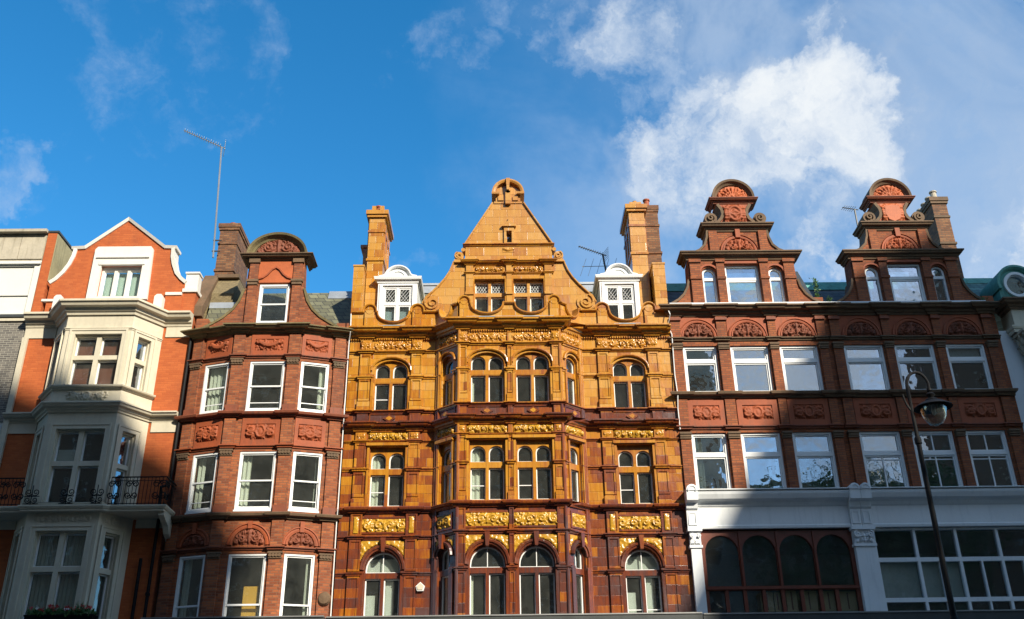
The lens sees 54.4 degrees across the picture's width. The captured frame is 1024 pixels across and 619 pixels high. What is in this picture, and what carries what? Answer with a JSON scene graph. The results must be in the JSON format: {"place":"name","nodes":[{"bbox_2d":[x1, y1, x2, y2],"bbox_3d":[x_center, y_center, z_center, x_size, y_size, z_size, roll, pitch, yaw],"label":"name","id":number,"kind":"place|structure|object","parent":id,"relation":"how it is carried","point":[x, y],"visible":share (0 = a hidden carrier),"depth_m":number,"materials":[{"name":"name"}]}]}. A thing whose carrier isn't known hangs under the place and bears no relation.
{"place":"outdoors","nodes":[
{"label":"outdoors","id":0,"kind":"place"},
{"bbox_2d":[0,0,1023,292],"label":"sky","id":1,"kind":"structure","parent":0,"point":[326,112],"materials":[{"name":"blue"}]},
{"bbox_3d":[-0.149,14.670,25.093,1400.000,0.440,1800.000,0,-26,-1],"label":"ground","id":2,"kind":"structure","parent":0,"visible":0},
{"bbox_2d":[0,228,48,433],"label":"flat roofed building","id":3,"kind":"structure","parent":2,"relation":"on","point":[21,254],"depth_m":32.74,"materials":[{"name":"grey concrete"}]},
{"bbox_2d":[0,261,41,313],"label":"window","id":4,"kind":"structure","parent":3,"relation":"in","point":[17,278],"depth_m":32.78,"materials":[{"name":"white paint"}]},
{"bbox_2d":[963,265,1023,429],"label":"column fronted building","id":5,"kind":"structure","parent":2,"relation":"on","point":[1004,286],"depth_m":32.13,"materials":[{"name":"grey paint"}]},
{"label":"pavement","id":6,"kind":"structure","parent":0,"visible":0},
{"bbox_2d":[0,217,202,618],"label":"bay fronted building","id":7,"kind":"structure","parent":6,"relation":"on","point":[90,435],"depth_m":30.18,"materials":[{"name":"orange brick"}]},
{"bbox_2d":[20,531,86,618],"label":"window","id":8,"kind":"structure","parent":7,"relation":"in","point":[49,567],"depth_m":27.89,"materials":[{"name":"beige stone"}]},
{"bbox_2d":[23,600,97,618],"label":"window box","id":9,"kind":"object","parent":7,"relation":"on","point":[65,613],"visible":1,"depth_m":26.51,"materials":[{"name":"green plant"}]},
{"bbox_2d":[43,429,104,501],"bbox_3d":[-12.772,4.629,29.230,1.460,2.220,0.270,0,-26,-1],"label":"window","id":10,"kind":"structure","parent":7,"relation":"in","point":[66,459],"depth_m":29.20,"materials":[{"name":"white wood"}]},
{"bbox_2d":[67,335,121,383],"bbox_3d":[-12.814,1.620,30.724,1.460,1.700,0.270,0,-26,-1],"label":"window","id":11,"kind":"structure","parent":7,"relation":"in","point":[89,352],"depth_m":30.72,"materials":[{"name":"beige stone"}]},
{"bbox_2d":[93,533,116,618],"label":"window","id":12,"kind":"structure","parent":7,"relation":"in","point":[103,572],"depth_m":28.19,"materials":[{"name":"beige stone"}]},
{"bbox_2d":[98,267,141,295],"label":"window","id":13,"kind":"structure","parent":7,"relation":"in","point":[123,289],"depth_m":32.95,"materials":[{"name":"white wood"}]},
{"bbox_2d":[116,432,133,504],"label":"window","id":14,"kind":"structure","parent":7,"relation":"in","point":[121,468],"depth_m":29.76,"materials":[{"name":"white wood"}]},
{"bbox_2d":[134,338,148,389],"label":"window","id":15,"kind":"structure","parent":7,"relation":"in","point":[141,364],"depth_m":31.09,"materials":[{"name":"white wood"}]},
{"bbox_2d":[141,222,356,618],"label":"bowed brick building","id":16,"kind":"structure","parent":6,"relation":"on","point":[255,518],"depth_m":30.41,"materials":[{"name":"red brick"}]},
{"bbox_2d":[172,555,204,616],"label":"window","id":17,"kind":"structure","parent":16,"relation":"in","point":[183,606],"depth_m":28.31,"materials":[{"name":"white paint"}]},
{"bbox_2d":[185,453,217,514],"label":"window","id":18,"kind":"structure","parent":16,"relation":"in","point":[197,508],"depth_m":29.59,"materials":[{"name":"white paint"}]},
{"bbox_2d":[184,129,225,257],"bbox_3d":[-11.504,-4.333,36.829,1.877,5.305,0.559,11,-29,-23],"label":"rooftop aerial","id":19,"kind":"object","parent":16,"relation":"attached to","point":[214,240],"visible":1,"depth_m":37.21,"materials":[{"name":"grey metal"}]},
{"bbox_2d":[199,363,228,413],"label":"window","id":20,"kind":"structure","parent":16,"relation":"in","point":[218,378],"depth_m":30.98,"materials":[{"name":"white paint"}]},
{"bbox_2d":[222,554,266,615],"bbox_3d":[-7.515,8.312,27.856,1.120,2.870,0.301,0,-26,-1],"label":"window","id":21,"kind":"structure","parent":16,"relation":"in","point":[249,604],"depth_m":28.06,"materials":[{"name":"white paint"}]},
{"bbox_2d":[233,452,276,511],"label":"window","id":22,"kind":"structure","parent":16,"relation":"in","point":[242,489],"depth_m":29.41,"materials":[{"name":"white paint"}]},
{"bbox_2d":[245,362,285,410],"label":"window","id":23,"kind":"structure","parent":16,"relation":"in","point":[252,364],"depth_m":30.71,"materials":[{"name":"white paint"}]},
{"bbox_2d":[256,284,289,322],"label":"window","id":24,"kind":"structure","parent":16,"relation":"in","point":[258,318],"depth_m":32.30,"materials":[{"name":"white paint"}]},
{"bbox_2d":[279,554,314,615],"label":"window","id":25,"kind":"structure","parent":16,"relation":"in","point":[308,586],"depth_m":28.30,"materials":[{"name":"white paint"}]},
{"bbox_2d":[288,452,322,512],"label":"window","id":26,"kind":"structure","parent":16,"relation":"in","point":[317,479],"depth_m":29.55,"materials":[{"name":"white paint"}]},
{"bbox_2d":[297,362,328,412],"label":"window","id":27,"kind":"structure","parent":16,"relation":"in","point":[321,401],"depth_m":30.95,"materials":[{"name":"white paint"}]},
{"bbox_2d":[330,314,351,615],"bbox_3d":[-5.128,4.409,29.935,0.050,9.451,0.250,7,-27,-14],"label":"drainpipe","id":28,"kind":"object","parent":16,"relation":"attached to","point":[340,471],"visible":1,"depth_m":29.79,"materials":[{"name":"white metal"}]},
{"bbox_2d":[326,178,702,618],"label":"tiled building","id":29,"kind":"structure","parent":6,"relation":"on","point":[511,447],"depth_m":30.45,"materials":[{"name":"glazed ochre and brown tile"},{"name":"white paint"},{"name":"dark glass"}]},
{"bbox_2d":[362,551,400,615],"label":"window","id":30,"kind":"structure","parent":29,"relation":"in","point":[386,572],"depth_m":28.66,"materials":[{"name":"white paint"}]},
{"bbox_2d":[368,448,404,506],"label":"window","id":31,"kind":"structure","parent":29,"relation":"in","point":[375,471],"depth_m":30.05,"materials":[{"name":"white paint"}]},
{"bbox_2d":[373,362,407,409],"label":"window","id":32,"kind":"structure","parent":29,"relation":"in","point":[391,381],"depth_m":31.35,"materials":[{"name":"white paint"}]},
{"bbox_2d":[416,582,424,590],"bbox_3d":[-2.613,7.900,28.377,0.260,0.250,0.110,0,-26,-1],"label":"alarm box","id":33,"kind":"object","parent":29,"relation":"attached to","point":[420,586],"visible":1,"depth_m":28.32,"materials":[{"name":"white paint"}]},
{"bbox_2d":[439,548,448,614],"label":"window","id":34,"kind":"structure","parent":29,"relation":"in","point":[443,573],"depth_m":28.43,"materials":[{"name":"white paint"}]},
{"bbox_2d":[441,443,450,503],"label":"window","id":35,"kind":"structure","parent":29,"relation":"in","point":[446,449],"depth_m":29.81,"materials":[{"name":"white paint"}]},
{"bbox_2d":[443,357,452,405],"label":"window","id":36,"kind":"structure","parent":29,"relation":"in","point":[447,377],"depth_m":31.13,"materials":[{"name":"white paint"}]},
{"bbox_2d":[470,354,503,401],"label":"window","id":37,"kind":"structure","parent":29,"relation":"in","point":[487,373],"depth_m":30.85,"materials":[{"name":"white paint"}]},
{"bbox_2d":[469,441,504,499],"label":"window","id":38,"kind":"structure","parent":29,"relation":"in","point":[475,464],"depth_m":29.55,"materials":[{"name":"white paint"}]},
{"bbox_2d":[469,545,505,614],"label":"window","id":39,"kind":"structure","parent":29,"relation":"in","point":[487,571],"depth_m":28.14,"materials":[{"name":"white paint"}]},
{"bbox_2d":[474,281,504,311],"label":"window","id":40,"kind":"structure","parent":29,"relation":"in","point":[489,296],"depth_m":32.73,"materials":[{"name":"white paint"}]},
{"bbox_2d":[513,280,543,310],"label":"window","id":41,"kind":"structure","parent":29,"relation":"in","point":[528,295],"depth_m":32.74,"materials":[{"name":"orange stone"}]},
{"bbox_2d":[515,353,549,401],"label":"window","id":42,"kind":"structure","parent":29,"relation":"in","point":[532,373],"depth_m":30.87,"materials":[{"name":"orange paint"}]},
{"bbox_2d":[516,440,552,499],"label":"window","id":43,"kind":"structure","parent":29,"relation":"in","point":[534,465],"depth_m":29.56,"materials":[{"name":"white paint"}]},
{"bbox_2d":[518,545,556,613],"bbox_3d":[0.716,8.247,27.809,1.050,3.340,0.140,0,-26,-1],"label":"window","id":44,"kind":"structure","parent":29,"relation":"in","point":[536,570],"depth_m":28.14,"materials":[{"name":"white paint"}]},
{"bbox_2d":[566,356,576,404],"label":"window","id":45,"kind":"structure","parent":29,"relation":"in","point":[571,376],"depth_m":31.18,"materials":[{"name":"orange paint"}]},
{"bbox_2d":[570,442,580,501],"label":"window","id":46,"kind":"structure","parent":29,"relation":"in","point":[574,447],"depth_m":29.87,"materials":[{"name":"orange paint"}]},
{"bbox_2d":[574,546,585,612],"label":"window","id":47,"kind":"structure","parent":29,"relation":"in","point":[579,571],"depth_m":28.47,"materials":[{"name":"white paint"}]},
{"bbox_2d":[578,245,616,275],"bbox_3d":[3.142,-1.261,35.907,1.444,2.120,0.653,0,-26,-1],"label":"rooftop aerial","id":48,"kind":"object","parent":29,"relation":"attached to","point":[604,260],"visible":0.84,"depth_m":36.17,"materials":[{"name":"metal"}]},
{"bbox_2d":[612,360,647,407],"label":"window","id":49,"kind":"structure","parent":29,"relation":"in","point":[628,379],"depth_m":31.44,"materials":[{"name":"orange paint"}]},
{"bbox_2d":[617,446,654,503],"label":"window","id":50,"kind":"structure","parent":29,"relation":"in","point":[633,451],"depth_m":30.13,"materials":[{"name":"orange paint"}]},
{"bbox_2d":[625,548,663,612],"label":"window","id":51,"kind":"structure","parent":29,"relation":"in","point":[644,568],"depth_m":28.74,"materials":[{"name":"white paint"}]},
{"bbox_2d":[668,310,680,428],"bbox_3d":[5.083,1.728,31.298,0.131,4.210,0.294,0,-26,-1],"label":"drainpipe","id":52,"kind":"object","parent":29,"relation":"attached to","point":[674,373],"visible":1,"depth_m":31.27,"materials":[{"name":"white metal"}]},
{"bbox_2d":[643,178,1023,618],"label":"twin gabled building","id":53,"kind":"structure","parent":6,"relation":"on","point":[801,469],"depth_m":31.45,"materials":[{"name":"red brick"}]},
{"bbox_2d":[683,347,720,391],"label":"window","id":54,"kind":"structure","parent":53,"relation":"in","point":[687,362],"depth_m":31.67,"materials":[{"name":"white paint"}]},
{"bbox_2d":[692,433,731,488],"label":"window","id":55,"kind":"structure","parent":53,"relation":"in","point":[699,457],"depth_m":30.31,"materials":[{"name":"white paint"}]},
{"bbox_2d":[730,346,772,390],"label":"window","id":56,"kind":"structure","parent":53,"relation":"in","point":[735,362],"depth_m":31.69,"materials":[{"name":"white paint"}]},
{"bbox_2d":[740,433,786,487],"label":"window","id":57,"kind":"structure","parent":53,"relation":"in","point":[778,455],"depth_m":30.31,"materials":[{"name":"white paint"}]},
{"bbox_2d":[756,592,774,611],"bbox_3d":[7.294,8.463,28.659,0.370,0.541,0.464,0,-26,-1],"label":"panel","id":58,"kind":"object","parent":53,"relation":"on","point":[770,601],"visible":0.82,"depth_m":28.49,"materials":[{"name":"fabric"}]},
{"bbox_2d":[773,592,781,611],"bbox_3d":[7.599,8.461,28.662,0.180,0.541,0.464,0,-26,-1],"label":"panel","id":59,"kind":"object","parent":53,"relation":"on","point":[777,602],"visible":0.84,"depth_m":28.47,"materials":[{"name":"fabric"}]},
{"bbox_2d":[700,530,863,612],"bbox_3d":[7.748,8.073,28.489,4.460,3.480,0.200,0,-26,-1],"label":"shop window","id":60,"kind":"structure","parent":53,"relation":"in","point":[812,537],"depth_m":28.71,"materials":[{"name":"brown wood"}]},
{"bbox_2d":[785,591,798,611],"bbox_3d":[8.009,8.435,28.678,0.300,0.591,0.464,0,-26,-1],"label":"panel","id":61,"kind":"object","parent":53,"relation":"on","point":[791,601],"visible":0.79,"depth_m":28.46,"materials":[{"name":"fabric"}]},
{"bbox_2d":[779,346,823,390],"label":"window","id":62,"kind":"structure","parent":53,"relation":"in","point":[785,361],"depth_m":31.71,"materials":[{"name":"white paint"}]},
{"bbox_2d":[796,591,818,610],"bbox_3d":[8.509,8.440,28.679,0.460,0.571,0.464,0,-26,-1],"label":"panel","id":63,"kind":"object","parent":53,"relation":"on","point":[811,602],"visible":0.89,"depth_m":28.50,"materials":[{"name":"ceramic"}]},
{"bbox_2d":[809,277,821,296],"bbox_3d":[10.035,-0.719,32.916,0.326,0.811,0.266,15,-31,-29],"label":"weed","id":64,"kind":"object","parent":53,"relation":"on","point":[815,286],"visible":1,"depth_m":32.91,"materials":[{"name":"green plant"}]},
{"bbox_2d":[792,432,839,487],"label":"window","id":65,"kind":"structure","parent":53,"relation":"in","point":[830,454],"depth_m":30.34,"materials":[{"name":"white paint"}]},
{"bbox_2d":[817,591,836,610],"bbox_3d":[9.069,8.439,28.683,0.380,0.561,0.464,0,-26,-1],"label":"panel","id":66,"kind":"object","parent":53,"relation":"on","point":[829,600],"visible":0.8,"depth_m":28.49,"materials":[{"name":"ceramic"}]},
{"bbox_2d":[839,591,857,610],"bbox_3d":[9.619,8.443,28.684,0.480,0.541,0.464,0,-26,-1],"label":"panel","id":67,"kind":"object","parent":53,"relation":"on","point":[848,600],"visible":0.79,"depth_m":28.48,"materials":[{"name":"ceramic"}]},
{"bbox_2d":[841,205,869,281],"bbox_3d":[12.861,-2.353,36.941,0.715,3.344,0.400,7,-28,-16],"label":"rooftop aerial","id":68,"kind":"object","parent":53,"relation":"attached to","point":[855,218],"visible":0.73,"depth_m":37.59,"materials":[{"name":"metal"}]},
{"bbox_2d":[844,345,890,389],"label":"window","id":69,"kind":"structure","parent":53,"relation":"in","point":[881,360],"depth_m":31.73,"materials":[{"name":"white paint"}]},
{"bbox_2d":[859,431,909,486],"bbox_3d":[11.295,4.634,30.243,1.290,1.930,0.240,0,-26,-1],"label":"window","id":70,"kind":"structure","parent":53,"relation":"in","point":[899,453],"depth_m":30.35,"materials":[{"name":"white paint"}]},
{"bbox_2d":[894,345,941,389],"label":"window","id":71,"kind":"structure","parent":53,"relation":"in","point":[900,360],"depth_m":31.75,"materials":[{"name":"white paint"}]},
{"bbox_2d":[912,431,963,485],"bbox_3d":[12.920,4.621,30.261,1.300,1.930,0.240,0,-26,-1],"label":"window","id":72,"kind":"structure","parent":53,"relation":"in","point":[934,453],"depth_m":30.36,"materials":[{"name":"white paint"}]},
{"bbox_2d":[873,527,1023,610],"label":"shop window","id":73,"kind":"structure","parent":53,"relation":"in","point":[899,576],"depth_m":28.81,"materials":[{"name":"grey paint"}]},
{"bbox_2d":[945,344,993,388],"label":"window","id":74,"kind":"structure","parent":53,"relation":"in","point":[956,353],"depth_m":31.88,"materials":[{"name":"white paint"}]},
{"bbox_2d":[966,430,1016,485],"bbox_3d":[14.559,4.607,30.278,1.280,1.930,0.240,0,-26,-1],"label":"window","id":75,"kind":"structure","parent":53,"relation":"in","point":[1005,452],"depth_m":30.39,"materials":[{"name":"white paint"}]},
{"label":"road","id":76,"kind":"structure","parent":0,"visible":0},
{"bbox_2d":[902,371,957,618],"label":"street lamp","id":77,"kind":"object","parent":76,"relation":"on","point":[931,404],"visible":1,"depth_m":18.77,"materials":[{"name":"black metal"}]}
]}

